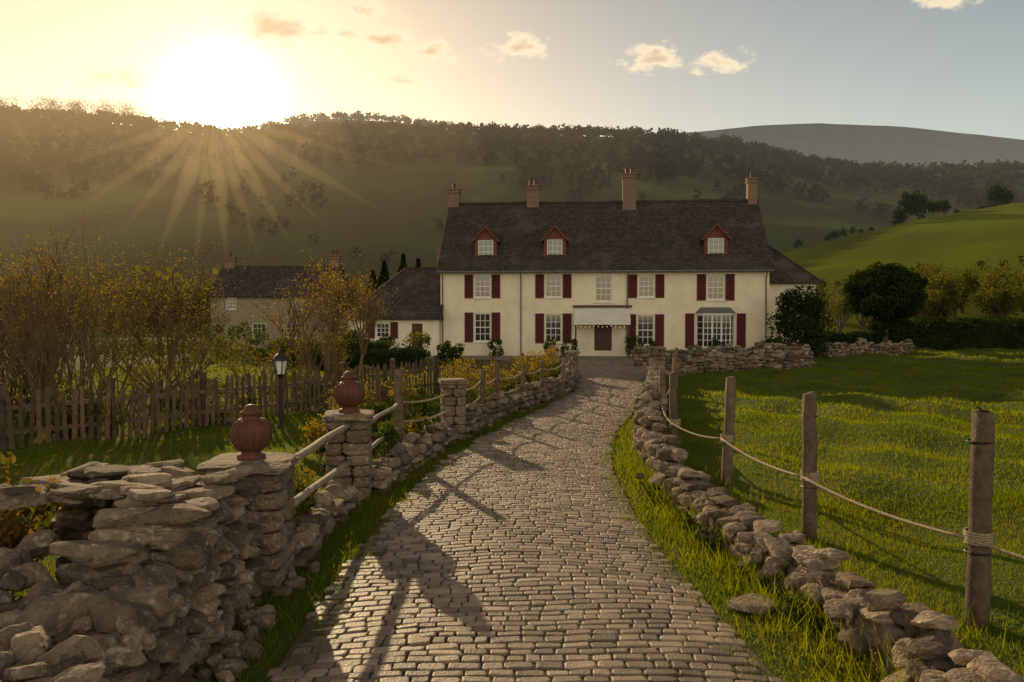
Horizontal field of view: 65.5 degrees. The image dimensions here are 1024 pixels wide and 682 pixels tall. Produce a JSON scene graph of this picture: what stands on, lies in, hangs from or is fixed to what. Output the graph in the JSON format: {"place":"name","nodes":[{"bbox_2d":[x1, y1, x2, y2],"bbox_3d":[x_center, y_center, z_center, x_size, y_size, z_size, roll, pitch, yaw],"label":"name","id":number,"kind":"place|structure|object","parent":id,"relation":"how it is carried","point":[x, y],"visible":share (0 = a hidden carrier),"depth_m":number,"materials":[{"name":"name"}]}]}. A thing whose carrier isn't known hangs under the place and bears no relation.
{"place":"outdoors","nodes":[
{"label":"outdoors","id":0,"kind":"place"},
{"bbox_2d":[228,119,474,136],"bbox_3d":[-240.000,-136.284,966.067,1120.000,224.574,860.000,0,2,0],"label":"distant hill","id":1,"kind":"structure","parent":0,"point":[305,124],"depth_m":854.01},
{"bbox_2d":[259,111,526,128],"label":"woodland","id":2,"kind":"object","parent":1,"relation":"on","point":[341,115],"visible":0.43,"depth_m":883.00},
{"bbox_2d":[0,118,1023,325],"bbox_3d":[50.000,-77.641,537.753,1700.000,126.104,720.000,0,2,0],"label":"wooded hill","id":3,"kind":"structure","parent":0,"point":[371,212],"depth_m":297.38,"materials":[{"name":"plant"}]},
{"bbox_2d":[0,91,148,118],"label":"woodland","id":4,"kind":"object","parent":3,"relation":"on","point":[75,105],"visible":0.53,"depth_m":492.81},
{"bbox_2d":[10,107,1009,174],"bbox_3d":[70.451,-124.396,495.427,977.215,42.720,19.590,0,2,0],"label":"woodland","id":5,"kind":"object","parent":3,"relation":"on","point":[796,156],"visible":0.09,"depth_m":492.90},
{"bbox_2d":[0,104,1023,262],"bbox_3d":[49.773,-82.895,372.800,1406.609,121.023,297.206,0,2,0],"label":"woodland","id":6,"kind":"object","parent":3,"relation":"on","point":[23,169],"visible":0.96,"depth_m":378.29,"materials":[{"name":"plant"}]},
{"bbox_2d":[0,326,1023,681],"bbox_3d":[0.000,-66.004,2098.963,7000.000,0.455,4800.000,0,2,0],"label":"ground","id":7,"kind":"structure","parent":0,"point":[942,440],"depth_m":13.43,"materials":[{"name":"green plant"}]},
{"bbox_2d":[0,510,45,595],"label":"garden shrub","id":8,"kind":"object","parent":7,"relation":"on","point":[12,536],"visible":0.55,"depth_m":5.98,"materials":[{"name":"orange plant"}]},
{"bbox_2d":[0,248,63,396],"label":"bare shrub","id":9,"kind":"object","parent":7,"relation":"on","point":[10,347],"visible":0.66,"depth_m":18.79,"materials":[{"name":"brown plant"}]},
{"bbox_2d":[0,451,77,556],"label":"garden shrub","id":10,"kind":"object","parent":7,"relation":"on","point":[27,511],"visible":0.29,"depth_m":6.48,"materials":[{"name":"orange plant"}]},
{"bbox_2d":[7,278,70,401],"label":"bare shrub","id":11,"kind":"object","parent":7,"relation":"on","point":[39,362],"visible":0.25,"depth_m":20.78,"materials":[{"name":"brown plant"}]},
{"bbox_2d":[0,235,80,418],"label":"bare shrub","id":12,"kind":"object","parent":7,"relation":"on","point":[37,384],"visible":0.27,"depth_m":20.48,"materials":[{"name":"brown plant"}]},
{"bbox_2d":[0,322,85,410],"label":"garden shrub","id":13,"kind":"object","parent":7,"relation":"on","point":[27,400],"visible":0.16,"depth_m":21.91,"materials":[{"name":"green plant"}]},
{"bbox_2d":[0,233,91,417],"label":"bare shrub","id":14,"kind":"object","parent":7,"relation":"on","point":[34,318],"visible":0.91,"depth_m":18.02,"materials":[{"name":"brown plant"}]},
{"bbox_2d":[0,229,115,416],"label":"bare tree","id":15,"kind":"object","parent":7,"relation":"on","point":[49,369],"visible":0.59,"depth_m":19.49,"materials":[{"name":"brown plant"}]},
{"bbox_2d":[1,232,125,416],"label":"bare shrub","id":16,"kind":"object","parent":7,"relation":"on","point":[71,373],"visible":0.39,"depth_m":20.23,"materials":[{"name":"brown plant"}]},
{"bbox_2d":[6,386,136,437],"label":"garden shrub","id":17,"kind":"object","parent":7,"relation":"on","point":[96,410],"visible":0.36,"depth_m":16.74,"materials":[{"name":"green plant"}]},
{"bbox_2d":[0,245,157,396],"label":"bare shrub","id":18,"kind":"object","parent":7,"relation":"on","point":[15,360],"visible":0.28,"depth_m":20.92,"materials":[{"name":"brown plant"}]},
{"bbox_2d":[1,222,173,414],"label":"bare shrub","id":19,"kind":"object","parent":7,"relation":"on","point":[52,367],"visible":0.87,"depth_m":18.18,"materials":[{"name":"brown plant"}]},
{"bbox_2d":[41,233,135,397],"bbox_3d":[-12.156,-0.601,22.927,3.512,5.078,2.619,1,2,22],"label":"bare shrub","id":20,"kind":"object","parent":7,"relation":"on","point":[108,330],"visible":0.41,"depth_m":22.76,"materials":[{"name":"brown plant"}]},
{"bbox_2d":[15,238,181,422],"bbox_3d":[-9.916,-0.194,19.169,3.130,4.606,4.516,-2,2,-39],"label":"bare shrub","id":21,"kind":"object","parent":7,"relation":"on","point":[115,368],"visible":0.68,"depth_m":19.27,"materials":[{"name":"brown plant"}]},
{"bbox_2d":[25,198,172,432],"bbox_3d":[-9.819,-0.456,18.232,3.538,5.212,4.161,0,2,0],"label":"bare shrub","id":22,"kind":"object","parent":7,"relation":"on","point":[92,383],"visible":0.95,"depth_m":17.91,"materials":[{"name":"brown plant"}]},
{"bbox_2d":[0,265,220,338],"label":"valley trees","id":23,"kind":"object","parent":7,"relation":"on","point":[201,297],"visible":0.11,"depth_m":69.11,"materials":[{"name":"green plant"}]},
{"bbox_2d":[75,257,174,410],"bbox_3d":[-10.493,-0.230,22.071,2.639,4.284,2.576,1,2,20],"label":"bare shrub","id":24,"kind":"object","parent":7,"relation":"on","point":[126,377],"visible":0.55,"depth_m":21.49,"materials":[{"name":"brown plant"}]},
{"bbox_2d":[89,240,208,392],"bbox_3d":[-10.503,-0.637,23.173,3.584,4.988,2.482,-1,2,-32],"label":"bare shrub","id":25,"kind":"object","parent":7,"relation":"on","point":[160,324],"visible":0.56,"depth_m":23.19,"materials":[{"name":"brown plant"}]},
{"bbox_2d":[118,340,198,431],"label":"bare shrub","id":26,"kind":"object","parent":7,"relation":"on","point":[136,379],"visible":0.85,"depth_m":17.95,"materials":[{"name":"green plant"}]},
{"bbox_2d":[0,459,319,681],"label":"dry stone wall","id":27,"kind":"structure","parent":7,"relation":"on","point":[157,570],"depth_m":5.77,"materials":[{"name":"stone"}]},
{"bbox_2d":[64,332,257,403],"bbox_3d":[-10.000,0.787,23.097,5.725,2.198,2.211,0,2,0],"label":"garden shrub","id":28,"kind":"object","parent":7,"relation":"on","point":[178,372],"visible":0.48,"depth_m":22.92,"materials":[{"name":"green plant"}]},
{"bbox_2d":[58,324,263,393],"bbox_3d":[-12.057,0.669,27.080,7.402,2.478,2.278,0,2,0],"label":"garden shrub","id":29,"kind":"object","parent":7,"relation":"on","point":[132,370],"visible":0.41,"depth_m":27.01,"materials":[{"name":"green plant"}]},
{"bbox_2d":[102,233,246,410],"bbox_3d":[-9.260,-0.671,21.673,3.327,5.518,3.883,-1,2,-34],"label":"bare tree","id":30,"kind":"object","parent":7,"relation":"on","point":[179,305],"visible":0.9,"depth_m":21.45,"materials":[{"name":"brown plant"}]},
{"bbox_2d":[107,236,258,397],"bbox_3d":[-9.525,-0.647,22.803,4.005,5.066,4.457,1,2,20],"label":"bare shrub","id":31,"kind":"object","parent":7,"relation":"on","point":[202,356],"visible":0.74,"depth_m":22.34,"materials":[{"name":"brown plant"}]},
{"bbox_2d":[157,290,230,415],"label":"bare shrub","id":32,"kind":"object","parent":7,"relation":"on","point":[184,358],"visible":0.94,"depth_m":20.21,"materials":[{"name":"brown plant"}]},
{"bbox_2d":[159,377,267,422],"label":"garden shrub","id":33,"kind":"object","parent":7,"relation":"on","point":[221,386],"visible":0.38,"depth_m":19.31,"materials":[{"name":"green plant"}]},
{"bbox_2d":[0,355,438,451],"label":"picket fence","id":34,"kind":"object","parent":7,"relation":"on","point":[203,391],"visible":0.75,"depth_m":18.02,"materials":[{"name":"brown wood"}]},
{"bbox_2d":[196,312,253,358],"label":"garden shrub","id":35,"kind":"object","parent":7,"relation":"on","point":[230,330],"visible":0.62,"depth_m":46.84,"materials":[{"name":"green plant"}]},
{"bbox_2d":[221,342,272,401],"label":"bare shrub","id":36,"kind":"object","parent":7,"relation":"on","point":[238,369],"visible":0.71,"depth_m":24.09,"materials":[{"name":"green plant"}]},
{"bbox_2d":[241,324,281,360],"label":"garden shrub","id":37,"kind":"object","parent":7,"relation":"on","point":[262,351],"visible":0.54,"depth_m":44.79,"materials":[{"name":"green plant"}]},
{"bbox_2d":[232,325,298,409],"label":"bare shrub","id":38,"kind":"object","parent":7,"relation":"on","point":[276,352],"visible":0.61,"depth_m":21.64,"materials":[{"name":"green plant"}]},
{"bbox_2d":[245,467,295,592],"bbox_3d":[-2.549,1.820,7.813,0.736,1.158,0.753,0,2,-3],"label":"shaft","id":39,"kind":"object","parent":7,"relation":"on","point":[273,505],"visible":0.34,"depth_m":7.49,"materials":[{"name":"stone"}]},
{"bbox_2d":[196,452,300,475],"bbox_3d":[-2.549,1.196,7.786,0.856,0.119,0.864,0,2,-3],"label":"cap stone","id":40,"kind":"object","parent":39,"relation":"on","point":[274,463],"visible":0.77,"depth_m":7.54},
{"bbox_2d":[229,404,272,459],"bbox_3d":[-2.550,0.881,7.784,0.409,0.530,0.408,0,2,-3],"label":"urn finial","id":41,"kind":"object","parent":40,"relation":"on","point":[250,433],"visible":1,"depth_m":7.67,"materials":[{"name":"ceramic"}]},
{"bbox_2d":[206,250,349,349],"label":"stone cottage","id":42,"kind":"structure","parent":7,"relation":"on","point":[262,280],"depth_m":60.44,"materials":[{"name":"white stone"}]},
{"bbox_2d":[272,349,288,427],"bbox_3d":[-5.300,1.095,18.245,0.400,1.820,0.346,0,2,0],"label":"garden lantern","id":43,"kind":"object","parent":7,"relation":"on","point":[280,359],"visible":0.99,"depth_m":18.19,"materials":[{"name":"black metal"}]},
{"bbox_2d":[253,322,330,399],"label":"bare shrub","id":44,"kind":"object","parent":7,"relation":"on","point":[302,348],"visible":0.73,"depth_m":23.44,"materials":[{"name":"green plant"}]},
{"bbox_2d":[256,365,333,408],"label":"garden shrub","id":45,"kind":"object","parent":7,"relation":"on","point":[321,388],"visible":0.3,"depth_m":21.87,"materials":[{"name":"green plant"}]},
{"bbox_2d":[247,265,347,390],"bbox_3d":[-7.202,-0.392,26.770,3.464,4.595,2.851,0,2,0],"label":"bare tree","id":46,"kind":"object","parent":7,"relation":"on","point":[293,319],"visible":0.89,"depth_m":26.83,"materials":[{"name":"brown plant"}]},
{"bbox_2d":[298,413,326,471],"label":"shrub","id":47,"kind":"object","parent":7,"relation":"on","point":[317,430],"visible":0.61,"depth_m":13.18,"materials":[{"name":"yellow plant"}]},
{"bbox_2d":[264,281,363,408],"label":"bare shrub","id":48,"kind":"object","parent":7,"relation":"on","point":[335,358],"visible":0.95,"depth_m":22.24,"materials":[{"name":"brown plant"}]},
{"bbox_2d":[295,265,359,332],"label":"bare tree","id":49,"kind":"object","parent":7,"relation":"on","point":[338,296],"visible":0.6,"depth_m":54.60,"materials":[{"name":"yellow plant"}]},
{"bbox_2d":[291,479,365,570],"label":"dry stone wall","id":50,"kind":"structure","parent":7,"relation":"on","point":[335,499],"depth_m":9.36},
{"bbox_2d":[308,331,353,395],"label":"bare shrub","id":51,"kind":"object","parent":7,"relation":"on","point":[341,359],"visible":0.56,"depth_m":24.43,"materials":[{"name":"yellow plant"}]},
{"bbox_2d":[269,336,392,364],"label":"hedge","id":52,"kind":"object","parent":7,"relation":"on","point":[379,344],"visible":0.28,"depth_m":41.59,"materials":[{"name":"green plant"}]},
{"bbox_2d":[289,254,373,371],"bbox_3d":[-8.151,-1.280,36.167,4.214,5.825,3.900,0,2,0],"label":"bare tree","id":53,"kind":"object","parent":7,"relation":"on","point":[324,308],"visible":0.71,"depth_m":36.00,"materials":[{"name":"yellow plant"}]},
{"bbox_2d":[301,249,371,335],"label":"bare tree","id":54,"kind":"object","parent":7,"relation":"on","point":[331,274],"visible":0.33,"depth_m":57.86,"materials":[{"name":"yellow plant"}]},
{"bbox_2d":[325,420,372,500],"bbox_3d":[-2.350,1.701,11.512,0.634,1.159,0.647,0,2,-6],"label":"shaft","id":55,"kind":"object","parent":7,"relation":"on","point":[353,443],"visible":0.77,"depth_m":11.21,"materials":[{"name":"stone"}]},
{"bbox_2d":[322,409,374,421],"bbox_3d":[-2.344,1.076,11.490,0.736,0.120,0.751,0,2,-6],"label":"cap stone","id":56,"kind":"object","parent":55,"relation":"on","point":[363,415],"visible":0.91,"depth_m":11.17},
{"bbox_2d":[333,371,364,412],"bbox_3d":[-2.350,0.729,11.481,0.458,0.594,0.458,0,2,-6],"label":"urn finial","id":57,"kind":"object","parent":56,"relation":"on","point":[349,393],"visible":1,"depth_m":11.35,"materials":[{"name":"ceramic"}]},
{"bbox_2d":[337,254,397,375],"bbox_3d":[-5.971,-0.890,32.672,3.122,5.400,3.208,2,3,42],"label":"bare tree","id":58,"kind":"object","parent":7,"relation":"on","point":[363,328],"visible":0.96,"depth_m":32.74,"materials":[{"name":"brown plant"}]},
{"bbox_2d":[309,346,426,370],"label":"hedge","id":59,"kind":"object","parent":7,"relation":"on","point":[381,358],"visible":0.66,"depth_m":38.46,"materials":[{"name":"green plant"}]},
{"bbox_2d":[358,400,393,432],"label":"garden shrub","id":60,"kind":"object","parent":7,"relation":"on","point":[387,416],"visible":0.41,"depth_m":17.52,"materials":[{"name":"green plant"}]},
{"bbox_2d":[372,423,401,458],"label":"verge plant","id":61,"kind":"object","parent":7,"relation":"on","point":[392,433],"visible":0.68,"depth_m":13.38,"materials":[{"name":"green plant"}]},
{"bbox_2d":[381,368,426,416],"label":"bare shrub","id":62,"kind":"object","parent":7,"relation":"on","point":[392,392],"visible":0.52,"depth_m":19.26,"materials":[{"name":"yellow plant"}]},
{"bbox_2d":[389,387,438,422],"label":"garden shrub","id":63,"kind":"object","parent":7,"relation":"on","point":[422,407],"visible":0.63,"depth_m":19.33,"materials":[{"name":"green plant"}]},
{"bbox_2d":[371,421,458,492],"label":"dry stone wall","id":64,"kind":"structure","parent":7,"relation":"on","point":[414,449],"depth_m":13.34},
{"bbox_2d":[398,331,431,361],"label":"garden shrub","id":65,"kind":"object","parent":7,"relation":"on","point":[426,338],"visible":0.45,"depth_m":43.33,"materials":[{"name":"green plant"}]},
{"bbox_2d":[294,351,573,506],"bbox_3d":[-0.351,1.210,19.418,1.356,1.763,23.054,0,2,13],"label":"wooden rail fence","id":66,"kind":"object","parent":7,"relation":"on","point":[302,496],"visible":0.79,"depth_m":14.48,"materials":[{"name":"brown wood"}]},
{"bbox_2d":[436,340,464,365],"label":"garden shrub","id":67,"kind":"object","parent":7,"relation":"on","point":[449,350],"visible":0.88,"depth_m":40.84,"materials":[{"name":"green plant"}]},
{"bbox_2d":[440,384,465,439],"bbox_3d":[-1.251,1.500,16.857,0.511,1.207,0.523,0,2,-11],"label":"shaft","id":68,"kind":"object","parent":7,"relation":"on","point":[453,401],"visible":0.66,"depth_m":16.63,"materials":[{"name":"stone"}]},
{"bbox_2d":[448,352,493,404],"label":"bare shrub","id":69,"kind":"object","parent":7,"relation":"on","point":[473,377],"visible":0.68,"depth_m":21.08,"materials":[{"name":"yellow plant"}]},
{"bbox_2d":[438,351,549,394],"bbox_3d":[-0.416,1.105,29.662,0.327,1.184,8.005,1,2,30],"label":"picket fence","id":70,"kind":"object","parent":7,"relation":"on","point":[507,362],"visible":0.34,"depth_m":29.09,"materials":[{"name":"brown wood"}]},
{"bbox_2d":[465,377,570,437],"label":"dry stone wall","id":71,"kind":"structure","parent":7,"relation":"on","point":[495,407],"depth_m":20.81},
{"bbox_2d":[425,355,632,361],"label":"forecourt","id":72,"kind":"structure","parent":7,"relation":"on","point":[580,357],"depth_m":48.75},
{"bbox_2d":[573,305,631,356],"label":"door and porch","id":73,"kind":"structure","parent":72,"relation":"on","point":[602,337],"depth_m":50.38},
{"bbox_2d":[348,271,815,355],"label":"walls","id":74,"kind":"structure","parent":7,"relation":"on","point":[676,303],"depth_m":50.46,"materials":[{"name":"beige paint"}]},
{"bbox_2d":[367,274,745,347],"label":"shutters","id":75,"kind":"object","parent":74,"relation":"attached to","point":[632,293],"visible":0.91,"depth_m":50.34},
{"bbox_2d":[342,199,822,319],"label":"roof","id":76,"kind":"structure","parent":74,"relation":"on","point":[646,235],"depth_m":52.06,"materials":[{"name":"tile"}]},
{"bbox_2d":[435,173,758,265],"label":"chimneys","id":77,"kind":"object","parent":76,"relation":"on","point":[628,191],"visible":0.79,"depth_m":53.69,"materials":[{"name":"brick"}]},
{"bbox_2d":[472,223,730,255],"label":"dormers","id":78,"kind":"object","parent":76,"relation":"on","point":[554,232],"visible":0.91,"depth_m":51.00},
{"bbox_2d":[376,238,797,347],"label":"window frames","id":79,"kind":"structure","parent":74,"relation":"attached to","point":[638,297],"depth_m":50.27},
{"bbox_2d":[377,239,794,345],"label":"window glass","id":80,"kind":"object","parent":79,"relation":"in","point":[644,322],"visible":0.82,"depth_m":50.28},
{"bbox_2d":[574,308,630,324],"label":"awning","id":81,"kind":"object","parent":74,"relation":"attached to","point":[601,316],"visible":1,"depth_m":49.30,"materials":[{"name":"fabric"}]},
{"bbox_2d":[437,209,773,355],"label":"lead and gutters","id":82,"kind":"object","parent":74,"relation":"attached to","point":[715,310],"visible":0.79,"depth_m":49.70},
{"bbox_2d":[630,342,810,366],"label":"dry stone wall","id":83,"kind":"structure","parent":7,"relation":"on","point":[641,356],"depth_m":41.38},
{"bbox_2d":[665,350,815,376],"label":"dry stone wall","id":84,"kind":"structure","parent":7,"relation":"on","point":[731,360],"depth_m":36.30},
{"bbox_2d":[727,593,778,614],"bbox_3d":[2.151,2.346,7.080,0.425,0.112,0.322,-1,2,-35],"label":"fallen stone","id":85,"kind":"object","parent":7,"relation":"on","point":[741,604],"visible":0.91,"depth_m":7.00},
{"bbox_2d":[777,593,811,620],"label":"verge plant","id":86,"kind":"object","parent":7,"relation":"on","point":[787,603],"visible":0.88,"depth_m":6.73,"materials":[{"name":"green plant"}]},
{"bbox_2d":[766,281,836,358],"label":"ivy bush","id":87,"kind":"object","parent":7,"relation":"on","point":[811,307],"visible":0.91,"depth_m":46.99,"materials":[{"name":"green plant"}]},
{"bbox_2d":[631,366,1023,681],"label":"dry stone wall","id":88,"kind":"structure","parent":7,"relation":"on","point":[932,648],"depth_m":7.12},
{"bbox_2d":[817,293,855,331],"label":"deciduous tree","id":89,"kind":"object","parent":7,"relation":"on","point":[846,314],"visible":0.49,"depth_m":79.90,"materials":[{"name":"green plant"}]},
{"bbox_2d":[659,347,1023,628],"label":"rope fence","id":90,"kind":"object","parent":7,"relation":"on","point":[977,536],"visible":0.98,"depth_m":6.71,"materials":[{"name":"brown wood"}]},
{"bbox_2d":[789,338,914,357],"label":"dry stone wall","id":91,"kind":"structure","parent":7,"relation":"on","point":[844,349],"depth_m":49.36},
{"bbox_2d":[817,329,891,345],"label":"hedge","id":92,"kind":"object","parent":7,"relation":"on","point":[851,337],"visible":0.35,"depth_m":56.72,"materials":[{"name":"green plant"}]},
{"bbox_2d":[839,261,929,343],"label":"topiary tree","id":93,"kind":"object","parent":7,"relation":"on","point":[894,286],"visible":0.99,"depth_m":55.94,"materials":[{"name":"green plant"}]},
{"bbox_2d":[909,295,942,320],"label":"deciduous tree","id":94,"kind":"object","parent":7,"relation":"on","point":[926,312],"visible":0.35,"depth_m":77.25,"materials":[{"name":"green plant"}]},
{"bbox_2d":[866,316,1023,350],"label":"hedge","id":95,"kind":"object","parent":7,"relation":"on","point":[942,334],"visible":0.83,"depth_m":58.43,"materials":[{"name":"green plant"}]},
{"bbox_2d":[960,279,1023,319],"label":"deciduous tree","id":96,"kind":"object","parent":7,"relation":"on","point":[1007,302],"visible":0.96,"depth_m":74.00,"materials":[{"name":"green plant"}]},
{"bbox_2d":[0,0,1023,139],"label":"sky","id":97,"kind":"structure","parent":0,"point":[957,66],"materials":[{"name":"blue"}]},
{"bbox_2d":[266,360,782,681],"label":"cobbled path","id":98,"kind":"structure","parent":0,"point":[415,611],"depth_m":7.54,"materials":[{"name":"stone"}]},
{"bbox_2d":[637,123,1023,174],"bbox_3d":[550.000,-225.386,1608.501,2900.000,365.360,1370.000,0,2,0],"label":"distant hill","id":99,"kind":"structure","parent":0,"point":[861,144],"depth_m":1354.12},
{"bbox_2d":[782,201,1023,332],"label":"grass hill","id":100,"kind":"structure","parent":0,"point":[971,238],"depth_m":153.50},
{"bbox_2d":[793,203,1023,287],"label":"hedgerow trees","id":101,"kind":"object","parent":100,"relation":"on","point":[835,233],"visible":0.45,"depth_m":200.28,"materials":[{"name":"green plant"}]},
{"bbox_2d":[910,257,950,311],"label":"deciduous tree","id":102,"kind":"object","parent":100,"relation":"on","point":[924,274],"visible":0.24,"depth_m":89.81,"materials":[{"name":"green plant"}]},
{"bbox_2d":[918,282,956,318],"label":"deciduous tree","id":103,"kind":"object","parent":100,"relation":"on","point":[946,305],"visible":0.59,"depth_m":77.57,"materials":[{"name":"green plant"}]},
{"bbox_2d":[916,260,971,306],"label":"deciduous tree","id":104,"kind":"object","parent":100,"relation":"on","point":[951,282],"visible":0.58,"depth_m":79.36,"materials":[{"name":"green plant"}]},
{"bbox_2d":[892,183,1013,221],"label":"hilltop trees","id":105,"kind":"object","parent":100,"relation":"on","point":[916,204],"visible":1,"depth_m":197.59,"materials":[{"name":"green plant"}]},
{"bbox_2d":[951,278,977,319],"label":"deciduous tree","id":106,"kind":"object","parent":100,"relation":"on","point":[959,305],"visible":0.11,"depth_m":85.44,"materials":[{"name":"green plant"}]},
{"bbox_2d":[947,265,986,312],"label":"deciduous tree","id":107,"kind":"object","parent":100,"relation":"on","point":[970,280],"visible":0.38,"depth_m":90.38,"materials":[{"name":"green plant"}]},
{"bbox_2d":[972,259,1018,318],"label":"deciduous tree","id":108,"kind":"object","parent":100,"relation":"on","point":[999,271],"visible":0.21,"depth_m":84.94,"materials":[{"name":"green plant"}]},
{"bbox_2d":[977,264,1023,316],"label":"deciduous tree","id":109,"kind":"object","parent":100,"relation":"on","point":[1003,282],"visible":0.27,"depth_m":79.96,"materials":[{"name":"green plant"}]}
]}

